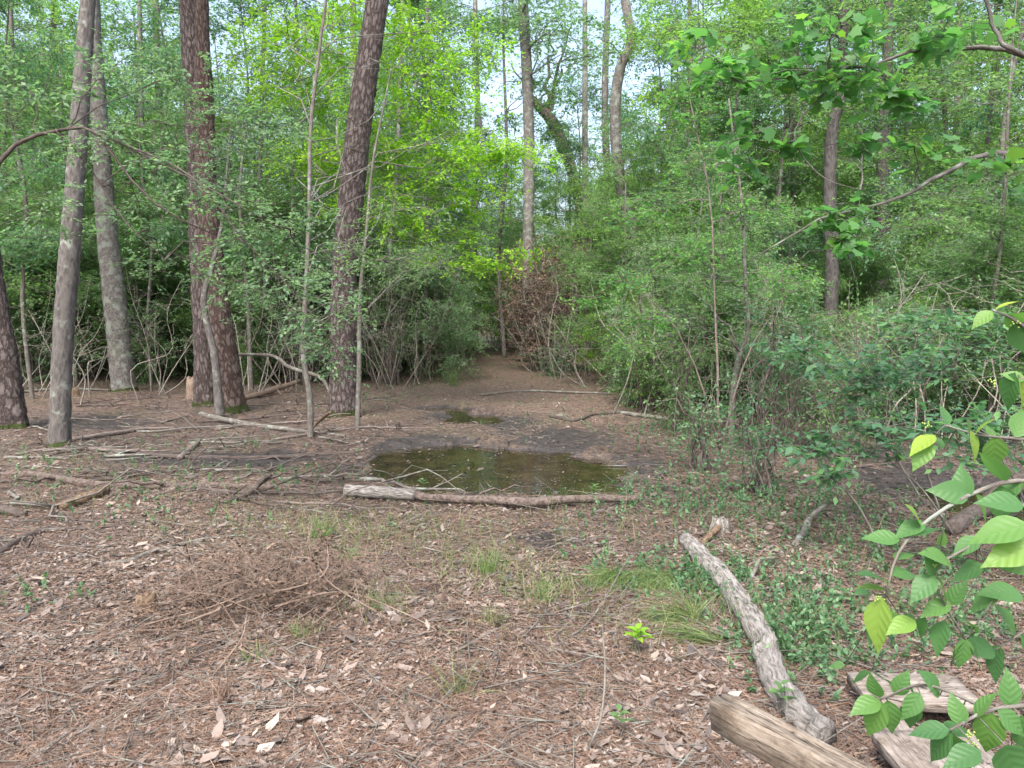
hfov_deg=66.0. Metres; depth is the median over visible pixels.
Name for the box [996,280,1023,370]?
shrub
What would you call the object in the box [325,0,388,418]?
pine tree
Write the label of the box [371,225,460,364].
shrub
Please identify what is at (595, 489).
seedling
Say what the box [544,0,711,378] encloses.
hardwood tree
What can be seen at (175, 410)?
fallen branch
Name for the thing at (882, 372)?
seedling
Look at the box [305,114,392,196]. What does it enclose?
woodland tree
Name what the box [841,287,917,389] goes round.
shrub
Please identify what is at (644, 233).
shrub
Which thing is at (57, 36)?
understory tree
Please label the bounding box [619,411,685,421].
fallen branch
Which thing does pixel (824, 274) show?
shrub
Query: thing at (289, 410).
fallen branch
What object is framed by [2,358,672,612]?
seedling cover
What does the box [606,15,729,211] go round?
slender tree
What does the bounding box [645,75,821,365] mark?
understory tree
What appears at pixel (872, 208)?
understory tree
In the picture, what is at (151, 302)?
shrub
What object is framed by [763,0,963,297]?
understory tree
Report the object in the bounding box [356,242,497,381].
shrub
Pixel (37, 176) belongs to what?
understory tree
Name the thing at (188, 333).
shrub
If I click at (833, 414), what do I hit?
shrub
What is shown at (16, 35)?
woodland tree
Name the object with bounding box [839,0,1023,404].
understory tree
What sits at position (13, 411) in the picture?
pine tree
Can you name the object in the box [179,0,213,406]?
pine tree
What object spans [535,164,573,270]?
woodland tree
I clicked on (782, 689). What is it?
seedling
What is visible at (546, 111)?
oak tree
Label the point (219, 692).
grass tuft
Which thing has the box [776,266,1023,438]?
bare shrub
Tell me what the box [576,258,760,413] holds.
bare shrub
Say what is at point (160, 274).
shrub
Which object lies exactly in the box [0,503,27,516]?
fallen log
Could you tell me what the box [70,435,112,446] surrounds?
fallen branch
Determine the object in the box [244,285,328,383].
shrub
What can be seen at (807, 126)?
understory tree
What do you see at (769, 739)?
timber rail
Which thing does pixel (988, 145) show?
understory tree
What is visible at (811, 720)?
fallen log
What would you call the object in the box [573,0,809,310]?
understory tree
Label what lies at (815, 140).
understory tree
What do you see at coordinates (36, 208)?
shrub
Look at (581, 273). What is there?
understory tree
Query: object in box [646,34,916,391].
understory tree
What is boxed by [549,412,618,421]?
fallen branch
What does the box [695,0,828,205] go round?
woodland tree
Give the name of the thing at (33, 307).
shrub
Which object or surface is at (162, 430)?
fallen branch
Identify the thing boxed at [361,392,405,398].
fallen branch
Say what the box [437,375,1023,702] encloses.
ground cover
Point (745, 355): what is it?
shrub
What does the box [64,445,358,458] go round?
fallen branch
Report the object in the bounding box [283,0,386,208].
woodland tree
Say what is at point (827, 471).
seedling
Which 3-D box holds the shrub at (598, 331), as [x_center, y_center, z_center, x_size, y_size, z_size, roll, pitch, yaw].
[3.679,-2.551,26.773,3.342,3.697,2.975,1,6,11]
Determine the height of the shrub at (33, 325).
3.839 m
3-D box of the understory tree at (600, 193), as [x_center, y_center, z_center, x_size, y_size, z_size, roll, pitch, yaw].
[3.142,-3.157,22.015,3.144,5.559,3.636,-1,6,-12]
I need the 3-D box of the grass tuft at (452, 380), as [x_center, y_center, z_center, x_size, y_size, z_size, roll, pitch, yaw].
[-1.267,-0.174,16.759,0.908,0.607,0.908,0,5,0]
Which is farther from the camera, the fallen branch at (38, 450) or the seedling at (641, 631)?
the fallen branch at (38, 450)
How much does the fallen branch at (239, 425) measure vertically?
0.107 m
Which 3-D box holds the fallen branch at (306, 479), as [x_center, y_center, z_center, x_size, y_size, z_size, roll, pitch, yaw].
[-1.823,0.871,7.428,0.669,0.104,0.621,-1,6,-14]
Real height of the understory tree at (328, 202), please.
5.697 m
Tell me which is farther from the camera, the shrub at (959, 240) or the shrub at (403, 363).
the shrub at (403, 363)
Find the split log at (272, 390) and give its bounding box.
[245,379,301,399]
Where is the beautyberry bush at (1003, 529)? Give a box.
[829,301,1023,767]
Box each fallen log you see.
[0,468,304,490]
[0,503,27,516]
[57,486,109,510]
[343,484,415,499]
[414,484,639,506]
[679,532,836,745]
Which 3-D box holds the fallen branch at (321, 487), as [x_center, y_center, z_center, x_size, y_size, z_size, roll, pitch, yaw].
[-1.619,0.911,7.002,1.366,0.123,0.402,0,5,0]
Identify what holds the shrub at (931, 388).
on the ground at (444, 435)
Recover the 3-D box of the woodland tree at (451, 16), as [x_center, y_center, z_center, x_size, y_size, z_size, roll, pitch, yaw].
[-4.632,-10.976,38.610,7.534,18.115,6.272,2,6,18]
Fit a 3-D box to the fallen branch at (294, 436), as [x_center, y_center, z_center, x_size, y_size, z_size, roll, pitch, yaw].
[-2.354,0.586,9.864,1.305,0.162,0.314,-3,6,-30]
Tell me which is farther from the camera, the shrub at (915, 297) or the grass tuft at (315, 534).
the shrub at (915, 297)
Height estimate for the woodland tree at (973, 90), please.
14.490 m
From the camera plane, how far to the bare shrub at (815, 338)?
10.13 m
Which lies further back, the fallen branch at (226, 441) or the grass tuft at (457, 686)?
the fallen branch at (226, 441)
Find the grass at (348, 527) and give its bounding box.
[0,361,1022,708]
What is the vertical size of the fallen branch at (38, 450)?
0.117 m
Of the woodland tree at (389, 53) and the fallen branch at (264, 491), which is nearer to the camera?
the fallen branch at (264, 491)
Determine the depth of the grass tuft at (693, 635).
3.77 m
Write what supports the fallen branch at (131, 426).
on the ground at (444, 435)
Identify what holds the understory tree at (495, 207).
on the ground at (444, 435)
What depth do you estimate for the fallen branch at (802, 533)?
5.64 m
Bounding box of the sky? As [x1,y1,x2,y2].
[0,0,1023,315]
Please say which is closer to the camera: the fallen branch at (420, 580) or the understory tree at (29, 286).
the fallen branch at (420, 580)
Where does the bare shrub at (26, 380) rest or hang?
on the ground at (444, 435)
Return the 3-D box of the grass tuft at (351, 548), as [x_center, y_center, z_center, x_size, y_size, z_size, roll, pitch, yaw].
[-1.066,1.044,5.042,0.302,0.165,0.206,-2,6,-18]
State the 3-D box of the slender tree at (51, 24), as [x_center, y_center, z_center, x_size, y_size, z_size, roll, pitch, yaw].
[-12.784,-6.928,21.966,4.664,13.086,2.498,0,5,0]
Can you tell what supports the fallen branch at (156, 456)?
on the ground at (444, 435)
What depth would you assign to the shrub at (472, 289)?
25.75 m
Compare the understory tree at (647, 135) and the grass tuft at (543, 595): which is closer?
the grass tuft at (543, 595)
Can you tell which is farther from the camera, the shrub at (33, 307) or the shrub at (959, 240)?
the shrub at (33, 307)
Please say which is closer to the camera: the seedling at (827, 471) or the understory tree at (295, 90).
the seedling at (827, 471)
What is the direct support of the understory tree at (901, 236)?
on the ground at (444, 435)
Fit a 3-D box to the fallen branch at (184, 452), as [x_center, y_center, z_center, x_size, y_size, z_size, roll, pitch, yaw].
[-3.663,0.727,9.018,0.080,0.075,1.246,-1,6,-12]
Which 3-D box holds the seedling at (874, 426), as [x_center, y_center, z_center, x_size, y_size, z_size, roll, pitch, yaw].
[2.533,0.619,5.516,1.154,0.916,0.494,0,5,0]
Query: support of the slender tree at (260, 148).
on the ground at (444, 435)
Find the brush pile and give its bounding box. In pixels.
[71,513,477,680]
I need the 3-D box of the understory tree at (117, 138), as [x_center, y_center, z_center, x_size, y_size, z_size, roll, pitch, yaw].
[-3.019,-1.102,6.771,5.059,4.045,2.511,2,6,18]
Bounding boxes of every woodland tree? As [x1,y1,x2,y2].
[0,0,121,195]
[0,92,114,222]
[1,26,63,195]
[25,78,154,191]
[108,53,241,347]
[129,72,237,203]
[130,28,225,144]
[219,104,301,341]
[242,0,376,204]
[256,92,340,221]
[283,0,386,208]
[293,75,349,218]
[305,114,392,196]
[337,0,488,355]
[341,38,435,241]
[347,63,435,235]
[371,0,481,237]
[483,168,538,336]
[503,158,564,243]
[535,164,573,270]
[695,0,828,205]
[776,151,861,333]
[777,53,865,231]
[779,103,906,294]
[805,68,900,243]
[839,0,980,300]
[857,1,986,276]
[860,59,953,256]
[899,116,968,238]
[901,0,1022,248]
[956,162,1023,245]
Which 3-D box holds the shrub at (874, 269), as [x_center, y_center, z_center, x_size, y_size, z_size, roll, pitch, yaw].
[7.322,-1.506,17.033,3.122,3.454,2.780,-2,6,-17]
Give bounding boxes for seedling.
[592,483,601,494]
[609,704,634,736]
[624,623,653,651]
[743,328,927,507]
[760,439,885,558]
[767,680,796,716]
[792,341,961,523]
[794,409,954,536]
[859,294,1023,508]
[877,394,1023,500]
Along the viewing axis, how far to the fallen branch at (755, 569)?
4.74 m
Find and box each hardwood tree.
[47,0,95,447]
[90,0,138,391]
[181,109,275,416]
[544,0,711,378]
[736,0,941,391]
[814,0,1015,300]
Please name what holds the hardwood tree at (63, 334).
on the ground at (444, 435)
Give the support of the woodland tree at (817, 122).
on the ground at (444, 435)
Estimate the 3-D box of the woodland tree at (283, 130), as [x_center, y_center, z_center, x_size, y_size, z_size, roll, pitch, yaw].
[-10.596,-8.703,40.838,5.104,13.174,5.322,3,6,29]
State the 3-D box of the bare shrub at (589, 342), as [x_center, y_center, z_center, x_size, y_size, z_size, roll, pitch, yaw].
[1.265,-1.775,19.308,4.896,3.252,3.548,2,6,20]
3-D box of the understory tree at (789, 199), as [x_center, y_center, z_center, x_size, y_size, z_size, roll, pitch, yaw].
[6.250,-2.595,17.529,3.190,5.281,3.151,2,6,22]
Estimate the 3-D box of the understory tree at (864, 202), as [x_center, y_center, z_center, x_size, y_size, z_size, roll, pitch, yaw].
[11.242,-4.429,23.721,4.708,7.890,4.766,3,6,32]
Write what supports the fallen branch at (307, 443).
on the ground at (444, 435)
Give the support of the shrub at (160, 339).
on the ground at (444, 435)
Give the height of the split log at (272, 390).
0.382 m
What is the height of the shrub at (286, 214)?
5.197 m
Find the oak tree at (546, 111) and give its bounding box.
[496,7,609,349]
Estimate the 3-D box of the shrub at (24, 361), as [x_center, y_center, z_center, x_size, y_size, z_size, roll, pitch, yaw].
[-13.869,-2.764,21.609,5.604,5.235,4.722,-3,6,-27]
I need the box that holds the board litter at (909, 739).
[855,674,990,765]
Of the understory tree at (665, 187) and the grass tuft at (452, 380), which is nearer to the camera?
the grass tuft at (452, 380)
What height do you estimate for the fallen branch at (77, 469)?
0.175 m
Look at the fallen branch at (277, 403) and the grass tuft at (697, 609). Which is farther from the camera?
the fallen branch at (277, 403)
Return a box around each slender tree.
[0,2,90,374]
[1,0,130,366]
[46,0,219,371]
[89,0,226,366]
[176,0,351,372]
[288,0,404,171]
[309,0,486,377]
[343,0,511,375]
[370,0,505,361]
[412,0,543,349]
[452,0,592,357]
[470,0,479,335]
[581,0,587,356]
[602,0,611,356]
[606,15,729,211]
[610,0,791,234]
[622,0,746,342]
[669,41,783,359]
[719,2,866,255]
[822,0,985,261]
[872,0,990,247]
[909,2,1023,236]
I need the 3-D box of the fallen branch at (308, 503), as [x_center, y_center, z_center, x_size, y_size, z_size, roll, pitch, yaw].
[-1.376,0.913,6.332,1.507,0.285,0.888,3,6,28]
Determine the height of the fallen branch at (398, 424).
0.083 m
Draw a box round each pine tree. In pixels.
[0,251,29,429]
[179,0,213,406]
[194,0,249,413]
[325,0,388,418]
[477,0,625,361]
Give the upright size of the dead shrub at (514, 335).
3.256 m
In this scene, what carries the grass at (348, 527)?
on the ground at (444, 435)
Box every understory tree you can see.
[0,0,102,398]
[0,0,109,313]
[0,0,127,201]
[0,2,135,277]
[0,28,385,386]
[0,46,179,382]
[1,122,91,218]
[7,157,63,196]
[19,25,216,296]
[35,136,175,288]
[39,95,257,384]
[45,0,238,325]
[66,0,260,375]
[91,0,315,289]
[99,122,224,370]
[113,0,332,388]
[127,95,234,214]
[213,0,565,436]
[215,84,335,372]
[216,48,396,365]
[227,175,301,368]
[231,18,452,294]
[271,156,412,304]
[272,50,490,375]
[321,95,473,363]
[341,111,496,355]
[357,82,488,291]
[365,116,490,363]
[422,122,534,355]
[434,206,496,309]
[438,146,538,285]
[453,129,566,347]
[475,154,575,313]
[504,176,610,342]
[520,65,637,353]
[528,166,632,374]
[533,115,600,289]
[535,78,660,287]
[545,151,698,385]
[546,0,796,362]
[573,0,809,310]
[573,102,748,315]
[573,173,669,328]
[574,98,704,283]
[584,0,735,240]
[606,43,773,377]
[622,159,747,248]
[631,130,814,369]
[634,63,718,235]
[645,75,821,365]
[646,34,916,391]
[646,87,786,255]
[659,0,851,257]
[675,0,887,381]
[688,0,919,384]
[712,0,932,357]
[729,146,866,379]
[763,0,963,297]
[800,0,1023,309]
[803,165,875,287]
[812,128,932,279]
[824,0,1023,419]
[838,121,964,284]
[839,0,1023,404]
[869,0,1023,337]
[869,181,956,257]
[886,0,1023,281]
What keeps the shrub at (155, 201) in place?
on the ground at (444, 435)
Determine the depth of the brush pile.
4.06 m
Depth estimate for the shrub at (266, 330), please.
17.18 m
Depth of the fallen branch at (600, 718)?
2.82 m
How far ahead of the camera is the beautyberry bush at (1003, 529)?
1.33 m
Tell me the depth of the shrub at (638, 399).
13.24 m
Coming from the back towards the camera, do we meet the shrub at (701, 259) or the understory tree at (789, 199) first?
the understory tree at (789, 199)
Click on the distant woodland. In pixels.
(597, 247)
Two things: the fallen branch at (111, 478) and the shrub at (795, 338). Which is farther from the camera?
the shrub at (795, 338)
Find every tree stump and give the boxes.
[71,387,79,396]
[134,590,159,614]
[186,376,193,399]
[710,516,729,533]
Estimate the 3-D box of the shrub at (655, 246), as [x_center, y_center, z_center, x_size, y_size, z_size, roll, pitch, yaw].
[3.102,-1.085,13.458,3.490,3.260,2.941,-1,5,-6]
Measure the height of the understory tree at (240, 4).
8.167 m
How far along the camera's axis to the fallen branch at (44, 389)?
15.37 m
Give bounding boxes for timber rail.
[709,693,873,767]
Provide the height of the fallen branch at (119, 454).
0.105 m
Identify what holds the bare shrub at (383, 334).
on the ground at (444, 435)
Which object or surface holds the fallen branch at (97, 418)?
on the ground at (444, 435)
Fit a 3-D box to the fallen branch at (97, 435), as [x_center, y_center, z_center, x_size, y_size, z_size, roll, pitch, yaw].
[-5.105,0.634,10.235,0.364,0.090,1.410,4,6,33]
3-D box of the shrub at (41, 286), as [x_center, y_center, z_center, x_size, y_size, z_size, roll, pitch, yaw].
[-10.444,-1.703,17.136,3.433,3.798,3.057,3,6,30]
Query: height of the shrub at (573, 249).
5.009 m
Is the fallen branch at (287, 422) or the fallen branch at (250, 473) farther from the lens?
the fallen branch at (287, 422)
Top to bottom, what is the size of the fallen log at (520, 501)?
0.132 m
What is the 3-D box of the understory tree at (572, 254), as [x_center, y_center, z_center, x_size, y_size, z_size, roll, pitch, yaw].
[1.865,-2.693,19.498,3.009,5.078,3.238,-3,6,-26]
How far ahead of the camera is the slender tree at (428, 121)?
18.75 m
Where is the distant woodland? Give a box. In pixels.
[9,65,1022,327]
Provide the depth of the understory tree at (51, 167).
13.45 m
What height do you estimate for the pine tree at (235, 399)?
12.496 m
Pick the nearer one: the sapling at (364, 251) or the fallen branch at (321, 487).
the fallen branch at (321, 487)
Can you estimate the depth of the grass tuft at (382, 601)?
4.06 m
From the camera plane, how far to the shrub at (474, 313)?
23.65 m
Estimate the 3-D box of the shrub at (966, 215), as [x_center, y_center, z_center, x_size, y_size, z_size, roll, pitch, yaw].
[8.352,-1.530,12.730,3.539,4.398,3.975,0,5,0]
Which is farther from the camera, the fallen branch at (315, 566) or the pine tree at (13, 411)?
the pine tree at (13, 411)
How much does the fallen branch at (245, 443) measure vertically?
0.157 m
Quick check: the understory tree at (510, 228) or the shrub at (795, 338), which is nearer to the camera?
the shrub at (795, 338)
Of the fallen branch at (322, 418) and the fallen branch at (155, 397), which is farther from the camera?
the fallen branch at (155, 397)
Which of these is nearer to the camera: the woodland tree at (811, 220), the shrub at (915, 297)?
the shrub at (915, 297)
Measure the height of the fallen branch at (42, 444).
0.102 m
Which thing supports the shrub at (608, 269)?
on the ground at (444, 435)
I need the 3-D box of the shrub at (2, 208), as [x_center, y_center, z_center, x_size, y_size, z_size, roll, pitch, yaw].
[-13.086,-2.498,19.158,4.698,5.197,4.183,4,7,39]
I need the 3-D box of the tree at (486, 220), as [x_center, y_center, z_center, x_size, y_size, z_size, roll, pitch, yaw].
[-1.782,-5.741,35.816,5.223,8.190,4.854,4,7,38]
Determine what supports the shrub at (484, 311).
on the ground at (444, 435)
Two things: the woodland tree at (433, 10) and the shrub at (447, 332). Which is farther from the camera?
the woodland tree at (433, 10)
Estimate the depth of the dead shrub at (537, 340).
20.19 m
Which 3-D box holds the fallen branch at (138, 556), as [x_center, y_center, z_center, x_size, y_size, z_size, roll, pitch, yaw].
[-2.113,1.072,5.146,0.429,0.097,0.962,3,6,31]
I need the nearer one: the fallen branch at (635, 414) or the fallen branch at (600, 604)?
the fallen branch at (600, 604)
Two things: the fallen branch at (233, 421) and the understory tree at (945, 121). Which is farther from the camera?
the understory tree at (945, 121)
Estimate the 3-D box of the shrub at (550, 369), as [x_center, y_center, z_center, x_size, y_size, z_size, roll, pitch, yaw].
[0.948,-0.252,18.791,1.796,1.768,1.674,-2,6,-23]
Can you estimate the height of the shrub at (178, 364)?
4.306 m
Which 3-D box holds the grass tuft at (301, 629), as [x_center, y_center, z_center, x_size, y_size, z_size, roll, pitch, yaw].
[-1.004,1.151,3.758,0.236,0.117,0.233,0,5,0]
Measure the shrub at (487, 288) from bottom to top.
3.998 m
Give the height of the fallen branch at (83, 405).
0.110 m
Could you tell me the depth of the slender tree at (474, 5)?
33.03 m
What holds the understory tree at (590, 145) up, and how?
on the ground at (444, 435)
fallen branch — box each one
[0,436,81,452]
[0,461,164,482]
[0,468,184,521]
[0,525,144,555]
[4,452,68,459]
[15,437,147,455]
[20,460,135,471]
[24,388,110,392]
[27,442,74,448]
[28,422,74,430]
[38,441,128,456]
[43,440,131,451]
[58,449,121,457]
[59,437,245,484]
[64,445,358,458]
[69,443,173,451]
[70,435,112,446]
[71,415,131,420]
[72,398,118,403]
[72,427,175,441]
[75,399,141,406]
[100,534,239,566]
[103,449,150,457]
[105,444,232,459]
[117,412,146,418]
[117,422,144,426]
[118,392,184,398]
[131,403,189,407]
[134,481,218,492]
[135,484,281,507]
[136,411,264,432]
[144,398,205,413]
[160,409,205,423]
[177,438,201,459]
[188,433,281,443]
[189,424,305,440]
[189,460,259,470]
[195,462,360,494]
[196,412,314,422]
[197,411,345,436]
[203,438,291,448]
[211,420,278,429]
[219,472,323,503]
[232,452,312,479]
[238,353,328,392]
[240,409,276,421]
[243,432,352,445]
[247,398,318,405]
[271,411,350,424]
[271,424,376,440]
[274,554,370,574]
[275,479,442,525]
[276,408,306,411]
[278,456,361,480]
[279,481,398,491]
[284,467,355,483]
[299,471,361,480]
[303,411,331,436]
[313,390,393,405]
[314,426,341,431]
[317,436,353,443]
[324,465,434,481]
[342,421,432,427]
[355,469,467,492]
[360,419,433,428]
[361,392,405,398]
[391,576,457,585]
[479,390,612,395]
[537,310,585,387]
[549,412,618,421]
[555,555,629,642]
[587,625,605,750]
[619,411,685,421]
[701,525,721,543]
[745,556,774,586]
[792,503,826,546]
[849,463,895,468]
[941,467,1023,536]
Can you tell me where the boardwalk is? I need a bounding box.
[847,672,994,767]
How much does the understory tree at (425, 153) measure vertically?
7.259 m
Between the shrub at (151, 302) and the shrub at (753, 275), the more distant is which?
the shrub at (151, 302)
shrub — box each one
[0,186,51,334]
[0,209,55,378]
[0,218,106,381]
[0,219,89,382]
[2,192,81,366]
[4,192,130,370]
[9,208,175,377]
[9,278,190,404]
[11,271,91,392]
[15,183,192,372]
[16,286,108,371]
[34,224,193,372]
[34,277,189,390]
[42,217,190,383]
[74,211,241,380]
[84,184,224,295]
[88,243,190,351]
[92,260,237,394]
[131,212,235,369]
[141,205,301,379]
[151,247,273,375]
[165,242,323,397]
[168,222,319,384]
[189,252,363,390]
[219,189,328,363]
[226,180,380,372]
[226,235,375,382]
[238,190,418,364]
[243,275,325,372]
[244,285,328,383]
[251,218,384,367]
[266,228,433,378]
[268,256,468,388]
[294,245,435,376]
[311,227,454,371]
[329,262,464,382]
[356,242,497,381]
[356,271,426,384]
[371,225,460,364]
[379,265,488,366]
[379,292,495,367]
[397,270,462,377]
[398,246,490,356]
[407,279,482,362]
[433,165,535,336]
[435,255,512,350]
[445,260,516,348]
[469,252,545,347]
[482,304,518,341]
[484,253,559,334]
[484,280,550,360]
[485,252,630,377]
[486,232,609,371]
[492,267,640,390]
[507,231,594,340]
[517,336,589,377]
[551,231,624,351]
[555,83,833,449]
[569,300,641,382]
[571,235,662,373]
[575,266,617,356]
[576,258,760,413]
[585,281,668,392]
[588,194,715,333]
[589,225,777,407]
[596,271,700,411]
[613,306,728,407]
[617,227,813,397]
[617,270,742,419]
[618,289,743,437]
[641,271,821,421]
[643,371,753,475]
[645,227,793,387]
[651,241,828,402]
[654,260,792,397]
[657,283,745,404]
[681,260,964,436]
[682,379,817,503]
[686,259,847,418]
[698,254,868,456]
[706,328,817,432]
[713,221,846,375]
[715,319,880,457]
[726,290,848,408]
[752,308,828,387]
[775,350,854,422]
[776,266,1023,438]
[779,248,1023,437]
[781,279,916,467]
[783,252,857,394]
[792,241,908,385]
[798,248,870,339]
[808,306,900,406]
[809,274,1023,447]
[816,337,859,401]
[817,290,985,442]
[836,322,954,432]
[837,296,876,357]
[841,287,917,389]
[841,306,948,408]
[847,290,980,411]
[849,270,989,397]
[850,253,967,363]
[856,316,999,432]
[882,226,1023,414]
[888,235,1022,403]
[888,289,1023,429]
[889,164,1023,405]
[903,201,1023,435]
[943,258,1022,405]
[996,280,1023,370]
[999,295,1023,393]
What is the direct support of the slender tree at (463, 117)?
on the ground at (444, 435)
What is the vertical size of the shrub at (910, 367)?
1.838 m
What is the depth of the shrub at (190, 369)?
18.91 m
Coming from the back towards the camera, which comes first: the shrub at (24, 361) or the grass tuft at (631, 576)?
the shrub at (24, 361)
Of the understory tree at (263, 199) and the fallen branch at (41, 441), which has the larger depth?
the understory tree at (263, 199)
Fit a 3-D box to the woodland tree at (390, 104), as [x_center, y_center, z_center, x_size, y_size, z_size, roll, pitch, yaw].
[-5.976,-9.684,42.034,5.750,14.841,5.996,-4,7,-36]
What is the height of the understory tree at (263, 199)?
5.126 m
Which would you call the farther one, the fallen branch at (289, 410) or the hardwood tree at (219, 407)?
the fallen branch at (289, 410)
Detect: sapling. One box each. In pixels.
[299,68,461,429]
[629,98,816,441]
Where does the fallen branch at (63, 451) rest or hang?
on the ground at (444, 435)
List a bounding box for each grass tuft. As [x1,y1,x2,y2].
[180,659,255,706]
[225,632,275,665]
[282,612,325,639]
[302,511,339,541]
[331,537,361,561]
[363,590,397,611]
[420,651,501,703]
[439,368,465,384]
[460,546,507,576]
[473,603,505,627]
[517,571,570,607]
[664,579,727,622]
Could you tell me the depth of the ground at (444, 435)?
8.67 m
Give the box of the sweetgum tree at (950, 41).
[657,0,1023,279]
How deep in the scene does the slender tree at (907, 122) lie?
19.61 m
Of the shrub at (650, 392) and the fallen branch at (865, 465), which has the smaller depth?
the fallen branch at (865, 465)
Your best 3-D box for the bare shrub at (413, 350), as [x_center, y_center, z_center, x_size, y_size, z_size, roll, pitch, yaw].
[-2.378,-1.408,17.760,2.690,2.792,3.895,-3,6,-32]
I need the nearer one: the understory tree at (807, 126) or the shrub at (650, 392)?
the shrub at (650, 392)
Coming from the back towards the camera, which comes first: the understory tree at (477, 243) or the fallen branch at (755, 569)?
the understory tree at (477, 243)
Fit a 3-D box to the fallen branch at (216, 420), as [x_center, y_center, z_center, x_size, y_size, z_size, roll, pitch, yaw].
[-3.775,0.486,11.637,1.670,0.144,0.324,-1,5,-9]
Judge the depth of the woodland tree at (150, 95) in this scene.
29.27 m
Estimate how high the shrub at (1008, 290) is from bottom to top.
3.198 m
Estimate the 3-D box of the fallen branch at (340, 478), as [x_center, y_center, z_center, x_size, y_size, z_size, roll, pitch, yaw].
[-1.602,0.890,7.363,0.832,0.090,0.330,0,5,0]
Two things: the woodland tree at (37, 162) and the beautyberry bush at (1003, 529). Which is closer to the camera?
the beautyberry bush at (1003, 529)
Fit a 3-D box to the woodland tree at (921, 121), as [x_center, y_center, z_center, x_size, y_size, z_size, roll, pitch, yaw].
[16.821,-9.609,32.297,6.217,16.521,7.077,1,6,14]
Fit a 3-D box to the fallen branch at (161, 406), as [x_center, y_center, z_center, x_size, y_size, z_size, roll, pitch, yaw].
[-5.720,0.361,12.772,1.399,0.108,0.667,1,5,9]
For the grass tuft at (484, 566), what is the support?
on the ground at (444, 435)
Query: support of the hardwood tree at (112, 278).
on the ground at (444, 435)
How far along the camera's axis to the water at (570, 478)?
8.14 m
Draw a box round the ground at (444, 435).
[0,319,1023,767]
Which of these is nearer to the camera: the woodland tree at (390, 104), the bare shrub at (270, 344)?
the bare shrub at (270, 344)
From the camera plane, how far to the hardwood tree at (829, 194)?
13.52 m
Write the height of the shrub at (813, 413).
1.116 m
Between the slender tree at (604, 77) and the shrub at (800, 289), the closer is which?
the shrub at (800, 289)
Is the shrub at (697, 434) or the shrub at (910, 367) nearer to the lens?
the shrub at (697, 434)
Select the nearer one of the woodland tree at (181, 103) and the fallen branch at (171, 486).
the fallen branch at (171, 486)
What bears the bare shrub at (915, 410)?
on the ground at (444, 435)
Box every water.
[338,445,637,496]
[425,408,505,424]
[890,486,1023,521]
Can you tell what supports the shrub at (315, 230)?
on the ground at (444, 435)
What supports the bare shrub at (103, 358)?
on the ground at (444, 435)
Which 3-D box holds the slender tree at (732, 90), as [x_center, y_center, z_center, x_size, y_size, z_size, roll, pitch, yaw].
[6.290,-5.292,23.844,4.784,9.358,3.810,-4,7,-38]
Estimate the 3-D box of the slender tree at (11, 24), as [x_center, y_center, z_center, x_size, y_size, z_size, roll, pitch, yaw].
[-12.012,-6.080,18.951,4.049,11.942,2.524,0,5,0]
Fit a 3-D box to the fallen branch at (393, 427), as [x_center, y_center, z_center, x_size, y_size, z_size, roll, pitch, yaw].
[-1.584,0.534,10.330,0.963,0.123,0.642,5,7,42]
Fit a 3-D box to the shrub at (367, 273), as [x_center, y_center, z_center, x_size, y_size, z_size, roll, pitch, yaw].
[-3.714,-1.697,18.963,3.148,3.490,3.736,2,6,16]
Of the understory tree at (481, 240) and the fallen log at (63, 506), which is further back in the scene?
the understory tree at (481, 240)
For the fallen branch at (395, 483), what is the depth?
7.04 m
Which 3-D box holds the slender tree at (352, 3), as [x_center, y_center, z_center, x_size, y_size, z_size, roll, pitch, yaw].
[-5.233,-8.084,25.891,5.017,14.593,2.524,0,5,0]
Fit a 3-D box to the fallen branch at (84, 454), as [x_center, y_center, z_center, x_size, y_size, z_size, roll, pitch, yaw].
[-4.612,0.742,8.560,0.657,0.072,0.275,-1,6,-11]
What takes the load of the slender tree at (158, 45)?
on the ground at (444, 435)
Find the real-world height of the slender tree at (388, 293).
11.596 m
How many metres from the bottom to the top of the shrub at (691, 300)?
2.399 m
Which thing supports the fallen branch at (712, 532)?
on the ground at (444, 435)
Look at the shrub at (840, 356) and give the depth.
12.71 m
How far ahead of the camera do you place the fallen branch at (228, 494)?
6.63 m
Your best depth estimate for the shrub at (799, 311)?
12.66 m
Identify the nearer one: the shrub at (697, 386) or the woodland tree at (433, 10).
the shrub at (697, 386)
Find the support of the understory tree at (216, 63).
on the ground at (444, 435)
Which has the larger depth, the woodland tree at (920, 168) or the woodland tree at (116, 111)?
the woodland tree at (920, 168)
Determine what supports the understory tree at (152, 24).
on the ground at (444, 435)
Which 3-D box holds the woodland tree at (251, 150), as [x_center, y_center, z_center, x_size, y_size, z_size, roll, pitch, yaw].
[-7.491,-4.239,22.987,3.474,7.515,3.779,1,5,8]
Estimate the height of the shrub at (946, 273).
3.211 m
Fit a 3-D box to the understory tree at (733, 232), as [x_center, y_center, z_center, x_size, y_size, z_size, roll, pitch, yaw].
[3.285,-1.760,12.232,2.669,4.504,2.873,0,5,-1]

